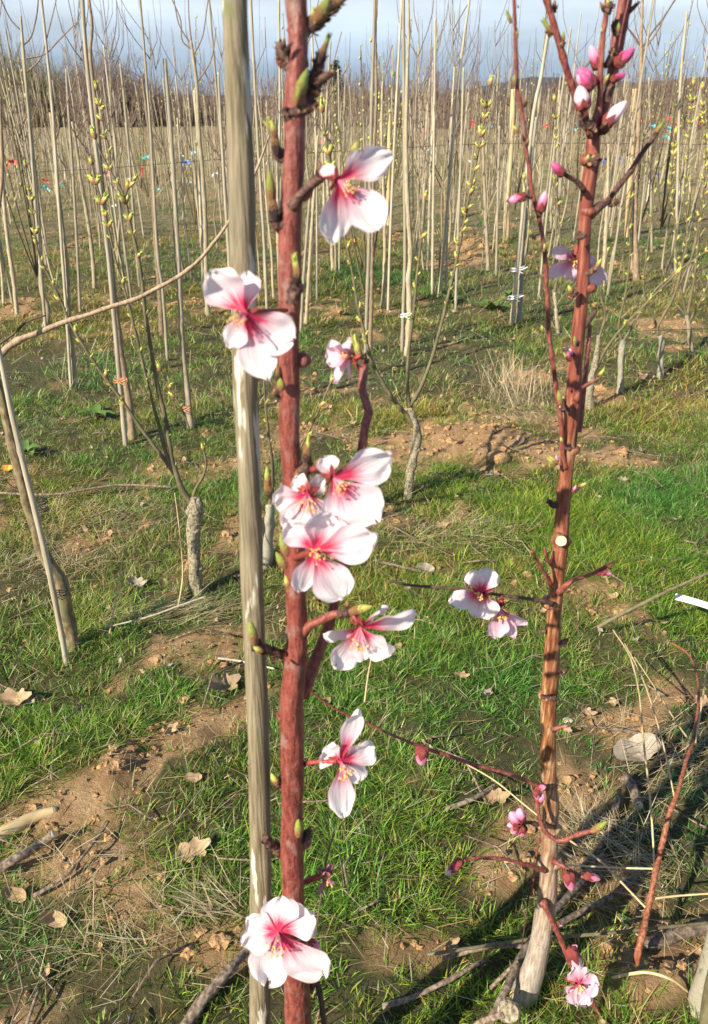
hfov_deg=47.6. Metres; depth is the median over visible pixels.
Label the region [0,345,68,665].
bamboo cane
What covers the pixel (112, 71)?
hedge bush
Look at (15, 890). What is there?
dead leaf
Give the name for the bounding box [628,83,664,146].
row sapling
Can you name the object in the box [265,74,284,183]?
row sapling
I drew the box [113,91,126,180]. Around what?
row cane
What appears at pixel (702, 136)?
row sapling
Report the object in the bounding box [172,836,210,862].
dead leaf
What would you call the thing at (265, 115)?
hedge bush
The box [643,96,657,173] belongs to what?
row shrub
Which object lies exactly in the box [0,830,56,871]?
stick
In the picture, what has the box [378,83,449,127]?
scrub bush
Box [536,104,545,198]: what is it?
row cane
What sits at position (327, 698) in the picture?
dead leaf
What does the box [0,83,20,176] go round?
row sapling
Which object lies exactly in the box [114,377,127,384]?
tie
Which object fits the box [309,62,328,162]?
row sapling
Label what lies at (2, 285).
row sapling
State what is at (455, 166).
row cane
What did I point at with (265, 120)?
row sapling
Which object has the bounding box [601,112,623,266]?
row cane
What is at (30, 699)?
dead leaf
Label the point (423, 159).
row sapling
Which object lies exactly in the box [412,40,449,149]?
row sapling
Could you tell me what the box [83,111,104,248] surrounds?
row cane
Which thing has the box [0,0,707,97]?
sky
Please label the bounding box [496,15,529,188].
row sapling
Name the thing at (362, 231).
row shrub
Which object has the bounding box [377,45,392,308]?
sapling
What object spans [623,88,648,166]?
row shrub
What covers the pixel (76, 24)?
row sapling
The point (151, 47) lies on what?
row sapling
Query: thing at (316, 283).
row cane
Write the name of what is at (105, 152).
row cane
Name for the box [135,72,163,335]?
sapling
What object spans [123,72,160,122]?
hedge bush
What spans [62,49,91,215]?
row sapling
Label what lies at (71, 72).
hedge bush
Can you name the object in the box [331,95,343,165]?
row shrub
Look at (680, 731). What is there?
weed
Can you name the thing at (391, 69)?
row sapling
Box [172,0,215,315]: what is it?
sapling
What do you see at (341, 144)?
row cane
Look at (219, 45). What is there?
row sapling
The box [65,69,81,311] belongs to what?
bamboo cane
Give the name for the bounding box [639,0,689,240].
row sapling
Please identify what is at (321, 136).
row sapling
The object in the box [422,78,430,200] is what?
row cane
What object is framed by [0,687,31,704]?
dead leaf
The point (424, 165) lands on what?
row cane
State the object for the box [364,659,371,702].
stalk
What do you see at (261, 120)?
row cane
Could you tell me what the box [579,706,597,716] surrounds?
dead leaf
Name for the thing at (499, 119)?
row shrub
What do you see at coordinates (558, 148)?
cane
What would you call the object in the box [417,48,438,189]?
row sapling
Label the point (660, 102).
row shrub
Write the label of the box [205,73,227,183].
row sapling
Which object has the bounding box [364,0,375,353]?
bamboo cane
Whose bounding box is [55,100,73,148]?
row sapling
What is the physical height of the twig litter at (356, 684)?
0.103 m
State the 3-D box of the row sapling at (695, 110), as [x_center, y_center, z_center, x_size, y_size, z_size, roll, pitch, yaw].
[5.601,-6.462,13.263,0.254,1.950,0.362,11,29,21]
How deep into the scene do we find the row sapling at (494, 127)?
11.17 m
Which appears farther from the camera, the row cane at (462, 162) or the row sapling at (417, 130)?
the row sapling at (417, 130)
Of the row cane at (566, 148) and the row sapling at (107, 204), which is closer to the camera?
the row sapling at (107, 204)
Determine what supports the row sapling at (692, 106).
on the ground at (84, 805)
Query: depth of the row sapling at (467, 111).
13.59 m
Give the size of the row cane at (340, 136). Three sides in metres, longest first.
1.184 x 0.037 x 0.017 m
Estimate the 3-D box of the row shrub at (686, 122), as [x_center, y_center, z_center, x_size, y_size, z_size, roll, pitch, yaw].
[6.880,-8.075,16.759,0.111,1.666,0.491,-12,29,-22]
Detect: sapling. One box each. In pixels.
[0,0,73,326]
[0,1,38,160]
[0,2,58,292]
[0,34,44,260]
[0,39,41,222]
[0,45,15,185]
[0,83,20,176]
[0,97,269,652]
[0,258,4,305]
[1,32,47,232]
[2,103,24,198]
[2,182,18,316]
[4,61,30,203]
[5,98,36,215]
[8,25,24,126]
[12,38,31,137]
[25,32,66,198]
[30,68,79,387]
[31,78,59,175]
[31,104,44,161]
[33,79,58,193]
[48,0,128,297]
[50,0,103,228]
[53,57,90,192]
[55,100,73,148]
[57,44,114,248]
[58,85,96,287]
[62,26,95,207]
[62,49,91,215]
[73,57,116,255]
[77,0,128,277]
[79,29,109,191]
[82,27,111,138]
[86,91,122,214]
[87,1,131,227]
[88,0,136,439]
[97,62,121,187]
[114,82,142,207]
[115,55,133,172]
[116,108,132,174]
[117,0,188,278]
[131,26,164,209]
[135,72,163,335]
[136,63,145,159]
[137,0,180,246]
[139,74,163,135]
[150,4,196,206]
[156,58,177,142]
[157,44,182,197]
[161,43,194,202]
[162,55,186,174]
[171,50,191,170]
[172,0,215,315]
[173,205,193,428]
[185,21,226,235]
[187,64,215,186]
[189,83,207,174]
[196,10,225,141]
[201,69,217,181]
[203,46,225,247]
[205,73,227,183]
[207,61,226,161]
[224,33,284,298]
[251,9,273,277]
[251,30,263,145]
[255,64,271,152]
[261,107,269,158]
[263,59,278,170]
[265,0,330,299]
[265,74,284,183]
[269,88,284,162]
[270,83,283,144]
[304,135,318,324]
[307,66,333,208]
[307,99,317,145]
[308,51,352,271]
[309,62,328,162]
[314,31,350,270]
[316,58,349,194]
[318,59,335,194]
[325,66,350,162]
[333,86,356,180]
[341,72,353,146]
[345,35,394,147]
[348,47,361,155]
[351,86,368,142]
[353,69,367,151]
[360,26,390,192]
[364,69,393,142]
[366,45,401,194]
[368,0,377,349]
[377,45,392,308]
[378,33,401,128]
[379,49,417,144]
[393,30,422,196]
[397,0,436,269]
[401,18,454,255]
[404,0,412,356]
[408,0,461,242]
[408,29,456,232]
[411,71,421,154]
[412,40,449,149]
[412,80,433,174]
[417,36,428,181]
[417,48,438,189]
[419,5,451,197]
[430,0,480,292]
[431,65,455,244]
[436,46,469,199]
[437,3,481,222]
[442,10,480,212]
[450,14,479,202]
[453,63,478,177]
[457,57,475,122]
[458,68,479,173]
[465,11,493,188]
[465,74,477,163]
[471,0,516,211]
[472,31,509,270]
[473,81,494,270]
[476,34,520,256]
[478,60,497,170]
[488,59,509,194]
[489,8,527,229]
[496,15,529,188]
[505,14,534,145]
[512,0,557,257]
[515,47,530,175]
[515,57,532,169]
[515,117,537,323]
[516,95,527,178]
[532,52,551,174]
[536,86,554,190]
[537,99,552,151]
[538,66,560,157]
[541,108,566,205]
[545,0,616,264]
[548,0,599,256]
[548,54,590,227]
[551,58,578,131]
[552,62,572,179]
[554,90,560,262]
[568,67,579,163]
[573,0,618,169]
[597,44,638,261]
[599,6,644,220]
[599,69,621,184]
[602,7,650,185]
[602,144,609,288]
[603,3,648,226]
[603,40,623,198]
[607,72,664,294]
[613,34,653,199]
[617,81,643,168]
[622,40,653,176]
[624,0,692,269]
[628,0,675,280]
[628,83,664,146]
[638,61,670,136]
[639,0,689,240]
[651,49,675,182]
[661,0,707,268]
[661,76,677,157]
[661,85,696,190]
[662,19,706,177]
[662,34,701,148]
[671,32,707,224]
[681,57,707,163]
[682,22,707,252]
[683,55,707,177]
[688,932,707,1018]
[690,88,707,211]
[691,103,707,193]
[694,93,707,184]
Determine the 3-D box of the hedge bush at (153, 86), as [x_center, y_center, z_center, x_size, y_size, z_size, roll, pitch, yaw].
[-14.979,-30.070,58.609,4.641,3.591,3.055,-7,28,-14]
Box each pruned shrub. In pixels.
[23,80,206,595]
[262,374,333,569]
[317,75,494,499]
[522,94,561,332]
[585,247,680,409]
[616,169,707,393]
[641,77,707,379]
[667,126,707,351]
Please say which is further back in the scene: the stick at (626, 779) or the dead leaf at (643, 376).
the dead leaf at (643, 376)
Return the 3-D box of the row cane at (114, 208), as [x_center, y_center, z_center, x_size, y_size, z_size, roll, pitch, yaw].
[-1.661,-2.260,5.449,0.035,1.412,0.018,-6,26,-10]
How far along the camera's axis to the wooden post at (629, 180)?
7.44 m
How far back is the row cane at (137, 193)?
7.54 m
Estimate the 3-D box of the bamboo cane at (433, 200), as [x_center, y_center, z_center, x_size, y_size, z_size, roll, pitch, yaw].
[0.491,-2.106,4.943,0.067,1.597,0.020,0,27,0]
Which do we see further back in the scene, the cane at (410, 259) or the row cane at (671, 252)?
the row cane at (671, 252)
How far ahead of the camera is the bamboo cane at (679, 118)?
5.71 m
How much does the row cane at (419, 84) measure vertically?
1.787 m
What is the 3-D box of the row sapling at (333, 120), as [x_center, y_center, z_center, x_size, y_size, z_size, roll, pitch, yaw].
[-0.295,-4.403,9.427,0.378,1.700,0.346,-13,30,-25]
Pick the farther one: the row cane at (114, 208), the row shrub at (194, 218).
the row shrub at (194, 218)
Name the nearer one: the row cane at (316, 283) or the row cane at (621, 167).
the row cane at (316, 283)
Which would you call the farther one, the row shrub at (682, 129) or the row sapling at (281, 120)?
the row shrub at (682, 129)
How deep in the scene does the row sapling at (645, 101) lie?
11.18 m
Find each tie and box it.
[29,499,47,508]
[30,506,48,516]
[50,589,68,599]
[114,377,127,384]
[400,312,410,318]
[508,294,523,301]
[510,265,527,273]
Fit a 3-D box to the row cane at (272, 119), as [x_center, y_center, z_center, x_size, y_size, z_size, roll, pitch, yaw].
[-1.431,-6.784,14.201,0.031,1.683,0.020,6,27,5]
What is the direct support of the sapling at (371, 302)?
on the ground at (84, 805)
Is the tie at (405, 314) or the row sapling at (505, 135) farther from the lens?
the row sapling at (505, 135)
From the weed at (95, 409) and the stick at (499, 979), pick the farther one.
the weed at (95, 409)
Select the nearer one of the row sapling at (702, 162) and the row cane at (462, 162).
the row cane at (462, 162)
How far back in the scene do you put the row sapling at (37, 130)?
17.93 m
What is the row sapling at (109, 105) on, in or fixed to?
on the ground at (84, 805)
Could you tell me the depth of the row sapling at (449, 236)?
6.85 m
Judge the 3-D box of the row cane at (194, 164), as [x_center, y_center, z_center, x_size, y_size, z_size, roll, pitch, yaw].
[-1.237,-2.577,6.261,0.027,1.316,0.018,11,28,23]
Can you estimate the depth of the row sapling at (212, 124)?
13.31 m
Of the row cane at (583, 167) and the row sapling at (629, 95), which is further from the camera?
the row sapling at (629, 95)
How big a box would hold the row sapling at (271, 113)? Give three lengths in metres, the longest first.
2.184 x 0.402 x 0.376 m
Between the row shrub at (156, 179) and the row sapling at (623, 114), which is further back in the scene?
the row shrub at (156, 179)
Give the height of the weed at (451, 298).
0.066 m
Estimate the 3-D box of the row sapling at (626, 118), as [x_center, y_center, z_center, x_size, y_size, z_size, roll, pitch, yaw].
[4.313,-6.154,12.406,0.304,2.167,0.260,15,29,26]
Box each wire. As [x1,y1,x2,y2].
[4,151,335,173]
[347,143,707,151]
[531,328,707,335]
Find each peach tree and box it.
[203,0,416,1023]
[311,0,665,1023]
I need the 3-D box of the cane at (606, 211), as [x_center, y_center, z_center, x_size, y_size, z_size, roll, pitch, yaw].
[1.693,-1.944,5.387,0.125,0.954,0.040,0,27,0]
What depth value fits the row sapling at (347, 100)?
18.36 m
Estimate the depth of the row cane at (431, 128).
6.85 m
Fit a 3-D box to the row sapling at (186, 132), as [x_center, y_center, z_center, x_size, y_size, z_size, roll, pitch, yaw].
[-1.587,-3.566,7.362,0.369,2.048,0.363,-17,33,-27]
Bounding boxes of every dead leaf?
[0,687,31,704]
[1,465,11,470]
[1,886,25,902]
[23,697,33,702]
[40,910,66,927]
[127,576,146,585]
[164,722,177,734]
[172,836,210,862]
[184,772,201,781]
[210,673,240,691]
[321,697,330,704]
[417,562,434,571]
[434,521,447,527]
[455,670,469,677]
[482,787,510,803]
[514,435,524,444]
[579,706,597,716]
[603,576,608,583]
[637,371,654,380]
[692,695,707,706]
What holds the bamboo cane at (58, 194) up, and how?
on the ground at (84, 805)
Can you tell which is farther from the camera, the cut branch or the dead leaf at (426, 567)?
the dead leaf at (426, 567)
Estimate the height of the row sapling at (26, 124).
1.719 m
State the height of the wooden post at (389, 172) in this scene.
1.100 m
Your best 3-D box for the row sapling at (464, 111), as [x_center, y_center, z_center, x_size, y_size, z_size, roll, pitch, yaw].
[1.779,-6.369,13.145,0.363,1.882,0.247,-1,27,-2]
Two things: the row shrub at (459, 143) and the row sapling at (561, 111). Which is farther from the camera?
the row sapling at (561, 111)
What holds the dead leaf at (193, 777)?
on the ground at (84, 805)
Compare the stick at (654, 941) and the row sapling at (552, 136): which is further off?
the row sapling at (552, 136)
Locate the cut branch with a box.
[468,630,707,966]
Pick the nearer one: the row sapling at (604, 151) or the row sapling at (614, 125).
the row sapling at (614, 125)
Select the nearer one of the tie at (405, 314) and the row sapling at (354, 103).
the tie at (405, 314)
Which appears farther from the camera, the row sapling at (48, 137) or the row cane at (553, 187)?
the row sapling at (48, 137)
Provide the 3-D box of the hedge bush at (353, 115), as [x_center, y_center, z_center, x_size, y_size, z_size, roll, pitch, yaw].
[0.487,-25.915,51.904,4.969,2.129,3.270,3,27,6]
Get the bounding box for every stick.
[0,484,170,495]
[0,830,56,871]
[25,987,40,1023]
[33,821,109,897]
[180,946,249,1023]
[373,559,431,574]
[382,957,486,1009]
[427,921,707,955]
[443,943,523,960]
[445,784,495,811]
[473,1012,504,1023]
[485,852,605,1023]
[489,960,518,989]
[556,871,639,927]
[579,789,622,870]
[580,724,656,734]
[598,572,707,627]
[620,773,642,809]
[643,920,707,951]
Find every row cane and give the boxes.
[0,54,30,202]
[0,239,13,303]
[4,28,47,264]
[4,82,19,186]
[4,106,20,194]
[4,175,10,205]
[4,179,11,226]
[7,69,33,202]
[18,57,47,249]
[21,102,42,226]
[36,74,55,191]
[38,57,53,162]
[46,88,65,178]
[52,80,69,198]
[60,102,70,168]
[64,47,84,189]
[74,53,92,188]
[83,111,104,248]
[93,67,122,277]
[99,75,109,193]
[102,78,131,297]
[103,45,125,264]
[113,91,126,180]
[124,122,143,235]
[149,90,158,175]
[162,78,171,181]
[172,46,185,202]
[174,87,183,188]
[177,118,191,277]
[187,86,200,251]
[189,63,202,207]
[202,88,210,175]
[203,96,215,187]
[208,0,228,218]
[209,106,216,178]
[215,90,222,201]
[223,102,227,193]
[258,175,263,274]
[259,74,262,180]
[266,102,269,247]
[272,74,273,173]
[276,97,281,190]
[276,119,278,207]
[281,69,283,129]
[311,34,317,299]
[320,92,324,204]
[331,78,332,161]
[337,69,340,270]
[338,105,341,244]
[341,113,341,173]
[342,63,345,193]
[349,85,353,185]
[361,50,366,233]
[391,47,392,140]
[409,100,413,221]
[416,107,419,255]
[418,65,419,103]
[420,115,422,181]
[421,112,427,228]
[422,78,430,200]
[426,23,437,270]
[427,63,433,237]
[445,67,454,292]
[452,105,457,212]
[454,93,468,237]
[465,73,469,204]
[468,89,477,188]
[479,87,494,212]
[491,67,497,194]
[499,114,509,209]
[503,69,511,201]
[503,116,511,241]
[510,70,521,220]
[519,84,523,162]
[526,88,540,257]
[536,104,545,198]
[537,100,543,174]
[538,27,571,297]
[540,89,548,192]
[542,76,560,222]
[549,104,561,220]
[552,85,567,256]
[554,12,581,228]
[554,94,567,263]
[563,97,571,198]
[573,34,599,240]
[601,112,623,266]
[604,85,629,220]
[605,91,616,197]
[607,0,654,295]
[610,92,633,237]
[616,63,626,168]
[638,124,650,246]
[660,125,671,183]
[668,44,707,268]
[682,92,701,196]
[682,95,703,200]
[683,181,707,292]
[686,143,707,251]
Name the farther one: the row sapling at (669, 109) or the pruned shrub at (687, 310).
the row sapling at (669, 109)
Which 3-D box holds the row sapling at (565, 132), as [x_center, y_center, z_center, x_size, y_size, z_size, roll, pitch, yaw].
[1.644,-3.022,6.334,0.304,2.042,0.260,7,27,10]
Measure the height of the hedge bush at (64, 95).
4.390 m
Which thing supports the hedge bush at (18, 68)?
on the ground at (84, 805)
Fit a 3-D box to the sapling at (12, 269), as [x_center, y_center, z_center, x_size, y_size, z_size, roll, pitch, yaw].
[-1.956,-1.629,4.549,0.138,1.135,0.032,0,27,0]
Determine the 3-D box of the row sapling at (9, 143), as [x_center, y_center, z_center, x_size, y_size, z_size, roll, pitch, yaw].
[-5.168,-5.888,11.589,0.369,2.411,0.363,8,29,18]
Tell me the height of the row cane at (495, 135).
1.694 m
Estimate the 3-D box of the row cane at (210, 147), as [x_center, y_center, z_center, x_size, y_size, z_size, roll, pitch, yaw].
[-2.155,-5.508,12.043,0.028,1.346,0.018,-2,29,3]
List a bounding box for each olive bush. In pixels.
[0,28,75,127]
[0,37,45,126]
[0,49,72,127]
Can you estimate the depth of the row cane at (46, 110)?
13.70 m
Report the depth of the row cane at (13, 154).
10.64 m
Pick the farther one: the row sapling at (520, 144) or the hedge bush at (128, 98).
the hedge bush at (128, 98)
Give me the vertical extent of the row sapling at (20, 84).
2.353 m
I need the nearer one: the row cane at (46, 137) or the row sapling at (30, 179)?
the row sapling at (30, 179)
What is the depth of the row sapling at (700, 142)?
12.75 m
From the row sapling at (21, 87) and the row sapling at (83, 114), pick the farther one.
the row sapling at (21, 87)
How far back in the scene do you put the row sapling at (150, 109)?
13.85 m
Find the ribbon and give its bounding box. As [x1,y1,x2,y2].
[7,160,17,168]
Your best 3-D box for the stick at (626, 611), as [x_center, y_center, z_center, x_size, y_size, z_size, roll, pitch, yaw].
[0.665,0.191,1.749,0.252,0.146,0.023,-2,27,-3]
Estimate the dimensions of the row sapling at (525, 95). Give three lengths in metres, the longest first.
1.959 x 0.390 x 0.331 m
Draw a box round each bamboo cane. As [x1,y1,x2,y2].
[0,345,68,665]
[19,16,46,326]
[40,0,72,389]
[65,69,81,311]
[80,0,127,445]
[119,64,140,286]
[139,0,168,360]
[163,58,187,427]
[193,90,203,287]
[217,72,231,313]
[249,0,268,308]
[276,0,280,266]
[299,198,310,331]
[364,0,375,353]
[387,0,401,309]
[400,0,406,352]
[431,18,435,294]
[437,0,470,297]
[454,67,464,310]
[495,126,500,273]
[509,35,548,325]
[648,77,652,251]
[674,11,687,270]
[699,970,707,1023]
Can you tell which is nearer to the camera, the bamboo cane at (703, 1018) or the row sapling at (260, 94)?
the bamboo cane at (703, 1018)
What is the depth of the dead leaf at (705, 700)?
1.62 m
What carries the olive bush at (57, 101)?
on the ground at (84, 805)
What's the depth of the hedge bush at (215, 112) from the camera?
55.31 m
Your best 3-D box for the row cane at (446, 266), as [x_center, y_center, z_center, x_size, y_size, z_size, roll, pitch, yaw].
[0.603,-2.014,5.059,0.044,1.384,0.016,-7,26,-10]
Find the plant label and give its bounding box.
[674,594,707,608]
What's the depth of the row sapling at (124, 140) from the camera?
14.63 m
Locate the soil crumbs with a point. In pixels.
(222, 936)
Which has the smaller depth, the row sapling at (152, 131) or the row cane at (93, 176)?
the row cane at (93, 176)
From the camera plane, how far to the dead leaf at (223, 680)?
1.71 m
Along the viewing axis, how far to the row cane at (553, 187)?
8.66 m
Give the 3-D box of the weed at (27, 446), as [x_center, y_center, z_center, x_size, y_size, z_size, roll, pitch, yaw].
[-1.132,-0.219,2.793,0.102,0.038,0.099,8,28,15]
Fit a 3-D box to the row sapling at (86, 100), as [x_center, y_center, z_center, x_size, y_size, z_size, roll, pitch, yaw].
[-2.236,-2.994,6.730,0.476,1.661,0.212,12,27,22]
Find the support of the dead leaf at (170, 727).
on the ground at (84, 805)
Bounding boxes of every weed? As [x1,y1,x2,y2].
[21,439,40,454]
[77,404,114,418]
[436,293,461,301]
[473,298,508,310]
[503,290,517,295]
[610,912,631,927]
[673,727,691,742]
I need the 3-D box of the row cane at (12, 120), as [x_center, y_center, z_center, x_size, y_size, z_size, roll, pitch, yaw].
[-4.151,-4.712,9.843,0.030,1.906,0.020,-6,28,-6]
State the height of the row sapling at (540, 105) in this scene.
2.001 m
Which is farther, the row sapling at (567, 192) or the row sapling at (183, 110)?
the row sapling at (183, 110)
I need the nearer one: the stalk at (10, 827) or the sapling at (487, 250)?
the stalk at (10, 827)
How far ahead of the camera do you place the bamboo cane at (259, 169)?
3.83 m
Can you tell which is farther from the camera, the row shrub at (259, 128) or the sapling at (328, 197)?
the row shrub at (259, 128)
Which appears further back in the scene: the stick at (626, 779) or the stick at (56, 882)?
the stick at (626, 779)
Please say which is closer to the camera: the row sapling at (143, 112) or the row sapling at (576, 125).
the row sapling at (576, 125)
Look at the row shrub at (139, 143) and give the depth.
12.03 m
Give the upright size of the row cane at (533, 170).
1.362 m
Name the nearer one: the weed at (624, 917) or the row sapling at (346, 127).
the weed at (624, 917)
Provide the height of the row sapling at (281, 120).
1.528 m
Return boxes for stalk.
[0,806,56,842]
[103,596,205,628]
[109,554,122,632]
[174,493,183,607]
[218,657,274,669]
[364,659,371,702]
[611,970,688,993]
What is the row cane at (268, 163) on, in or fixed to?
on the ground at (84, 805)
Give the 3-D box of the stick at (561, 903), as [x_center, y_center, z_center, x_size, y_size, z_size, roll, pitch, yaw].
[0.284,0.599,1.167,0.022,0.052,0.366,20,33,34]
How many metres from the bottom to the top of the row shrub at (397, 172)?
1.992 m
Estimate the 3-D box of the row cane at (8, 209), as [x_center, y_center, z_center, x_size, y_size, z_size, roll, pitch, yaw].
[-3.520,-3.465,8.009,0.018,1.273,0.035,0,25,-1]
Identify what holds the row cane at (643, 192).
on the ground at (84, 805)
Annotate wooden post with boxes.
[386,111,391,224]
[504,89,515,240]
[624,88,637,237]
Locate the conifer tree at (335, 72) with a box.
[325,60,343,100]
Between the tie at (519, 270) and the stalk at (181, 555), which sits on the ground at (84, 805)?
the stalk at (181, 555)
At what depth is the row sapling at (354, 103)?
17.29 m
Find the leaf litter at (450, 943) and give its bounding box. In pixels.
[0,303,707,1023]
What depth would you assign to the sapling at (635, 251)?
5.42 m
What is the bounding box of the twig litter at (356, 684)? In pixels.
[0,324,707,1023]
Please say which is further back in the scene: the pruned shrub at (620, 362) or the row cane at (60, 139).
the row cane at (60, 139)
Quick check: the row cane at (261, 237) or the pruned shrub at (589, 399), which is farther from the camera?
the row cane at (261, 237)
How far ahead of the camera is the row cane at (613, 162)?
8.49 m
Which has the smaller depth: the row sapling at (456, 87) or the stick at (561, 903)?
the stick at (561, 903)
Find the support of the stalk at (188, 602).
on the ground at (84, 805)
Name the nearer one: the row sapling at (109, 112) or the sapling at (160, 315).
the sapling at (160, 315)
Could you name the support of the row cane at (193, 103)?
on the ground at (84, 805)
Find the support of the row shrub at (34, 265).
on the ground at (84, 805)
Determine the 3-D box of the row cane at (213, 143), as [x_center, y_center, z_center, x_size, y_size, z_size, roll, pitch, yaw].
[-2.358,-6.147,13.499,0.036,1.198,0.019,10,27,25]
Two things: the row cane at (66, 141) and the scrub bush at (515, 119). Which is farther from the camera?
the scrub bush at (515, 119)
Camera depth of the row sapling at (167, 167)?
5.30 m
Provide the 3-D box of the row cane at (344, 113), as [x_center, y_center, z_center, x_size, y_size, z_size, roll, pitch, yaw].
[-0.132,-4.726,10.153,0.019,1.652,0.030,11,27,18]
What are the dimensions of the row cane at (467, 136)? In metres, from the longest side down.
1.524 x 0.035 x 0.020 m
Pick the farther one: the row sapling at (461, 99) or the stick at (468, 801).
the row sapling at (461, 99)
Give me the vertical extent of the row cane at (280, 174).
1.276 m
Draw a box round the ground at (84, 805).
[0,127,707,1023]
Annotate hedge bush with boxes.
[2,42,43,91]
[39,57,78,124]
[44,61,103,85]
[51,28,164,127]
[61,56,133,126]
[80,45,135,107]
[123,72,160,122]
[133,76,174,102]
[133,78,194,126]
[166,74,225,125]
[191,98,225,124]
[225,95,309,125]
[307,97,334,125]
[328,101,383,126]
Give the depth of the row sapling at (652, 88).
5.64 m
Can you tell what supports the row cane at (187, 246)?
on the ground at (84, 805)
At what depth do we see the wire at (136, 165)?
4.96 m
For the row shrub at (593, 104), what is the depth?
10.19 m
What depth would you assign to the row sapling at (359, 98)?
13.50 m
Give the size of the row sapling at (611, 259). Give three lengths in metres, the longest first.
1.376 x 0.476 x 0.212 m
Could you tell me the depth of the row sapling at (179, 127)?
13.98 m
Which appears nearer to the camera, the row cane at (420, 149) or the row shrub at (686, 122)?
the row cane at (420, 149)
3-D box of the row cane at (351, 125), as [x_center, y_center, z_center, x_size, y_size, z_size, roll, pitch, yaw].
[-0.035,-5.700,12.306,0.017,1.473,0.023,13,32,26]
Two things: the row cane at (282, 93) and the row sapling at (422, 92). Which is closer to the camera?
the row cane at (282, 93)
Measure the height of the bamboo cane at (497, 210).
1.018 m
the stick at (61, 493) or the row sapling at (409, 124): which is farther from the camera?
the row sapling at (409, 124)
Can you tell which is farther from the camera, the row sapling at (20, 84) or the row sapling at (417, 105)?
the row sapling at (20, 84)
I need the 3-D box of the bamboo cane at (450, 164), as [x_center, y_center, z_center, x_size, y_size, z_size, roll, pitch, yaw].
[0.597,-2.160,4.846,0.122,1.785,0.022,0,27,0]
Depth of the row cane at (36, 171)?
6.86 m
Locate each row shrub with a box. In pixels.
[0,37,38,277]
[4,76,40,203]
[47,79,71,183]
[117,75,143,188]
[125,98,148,197]
[128,55,161,184]
[168,15,200,224]
[170,94,195,193]
[200,98,208,166]
[252,86,282,194]
[281,12,321,251]
[281,112,311,170]
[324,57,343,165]
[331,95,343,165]
[332,38,394,295]
[334,43,401,273]
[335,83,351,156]
[382,18,411,233]
[384,50,416,178]
[454,66,476,188]
[457,109,469,168]
[465,94,480,153]
[486,66,514,181]
[496,83,506,142]
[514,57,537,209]
[576,62,588,186]
[583,43,605,153]
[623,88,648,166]
[632,30,677,230]
[638,63,669,206]
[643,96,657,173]
[658,2,707,227]
[669,74,693,182]
[679,88,694,164]
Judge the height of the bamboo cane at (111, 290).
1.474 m
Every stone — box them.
[478,243,491,248]
[485,450,510,464]
[507,416,521,423]
[563,717,572,723]
[613,733,661,761]
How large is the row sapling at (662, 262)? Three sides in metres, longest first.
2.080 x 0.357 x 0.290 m
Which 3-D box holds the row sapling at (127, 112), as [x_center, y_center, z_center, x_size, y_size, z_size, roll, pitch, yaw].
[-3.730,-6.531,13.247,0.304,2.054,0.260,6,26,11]
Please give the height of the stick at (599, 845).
0.021 m
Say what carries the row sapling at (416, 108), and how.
on the ground at (84, 805)
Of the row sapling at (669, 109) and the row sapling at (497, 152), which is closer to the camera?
the row sapling at (497, 152)
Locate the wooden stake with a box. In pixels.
[221,0,271,1023]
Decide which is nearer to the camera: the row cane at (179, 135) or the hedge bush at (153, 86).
the row cane at (179, 135)
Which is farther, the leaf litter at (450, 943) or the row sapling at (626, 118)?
the row sapling at (626, 118)
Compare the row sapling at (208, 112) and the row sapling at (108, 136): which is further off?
the row sapling at (108, 136)
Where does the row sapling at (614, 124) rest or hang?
on the ground at (84, 805)
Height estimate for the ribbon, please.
0.058 m
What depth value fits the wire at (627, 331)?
3.31 m
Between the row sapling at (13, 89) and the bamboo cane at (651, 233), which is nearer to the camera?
the bamboo cane at (651, 233)
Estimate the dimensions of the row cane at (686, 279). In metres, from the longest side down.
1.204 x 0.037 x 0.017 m
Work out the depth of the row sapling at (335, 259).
5.58 m
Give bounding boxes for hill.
[61,77,707,127]
[153,77,662,108]
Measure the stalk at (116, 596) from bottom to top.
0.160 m
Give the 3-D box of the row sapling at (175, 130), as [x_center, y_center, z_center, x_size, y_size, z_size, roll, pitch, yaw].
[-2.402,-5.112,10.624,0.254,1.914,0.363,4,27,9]
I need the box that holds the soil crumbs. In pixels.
[0,222,707,1023]
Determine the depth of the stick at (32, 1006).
1.08 m
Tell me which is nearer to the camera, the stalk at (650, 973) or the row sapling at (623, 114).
the stalk at (650, 973)
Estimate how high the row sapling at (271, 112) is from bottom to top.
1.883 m
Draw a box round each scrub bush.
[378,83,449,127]
[409,91,464,127]
[436,111,467,128]
[457,107,497,128]
[489,96,546,129]
[500,94,554,128]
[562,96,590,129]
[628,80,700,129]
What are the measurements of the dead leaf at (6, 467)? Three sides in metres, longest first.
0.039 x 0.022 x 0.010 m
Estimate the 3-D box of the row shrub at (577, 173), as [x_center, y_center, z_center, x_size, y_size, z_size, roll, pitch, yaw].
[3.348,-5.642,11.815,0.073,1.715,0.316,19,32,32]
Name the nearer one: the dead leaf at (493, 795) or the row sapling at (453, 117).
the dead leaf at (493, 795)
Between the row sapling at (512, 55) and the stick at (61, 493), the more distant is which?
the row sapling at (512, 55)
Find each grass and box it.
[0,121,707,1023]
[0,147,707,1023]
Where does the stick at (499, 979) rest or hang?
on the ground at (84, 805)
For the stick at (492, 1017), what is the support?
on the ground at (84, 805)
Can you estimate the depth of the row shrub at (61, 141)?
12.62 m

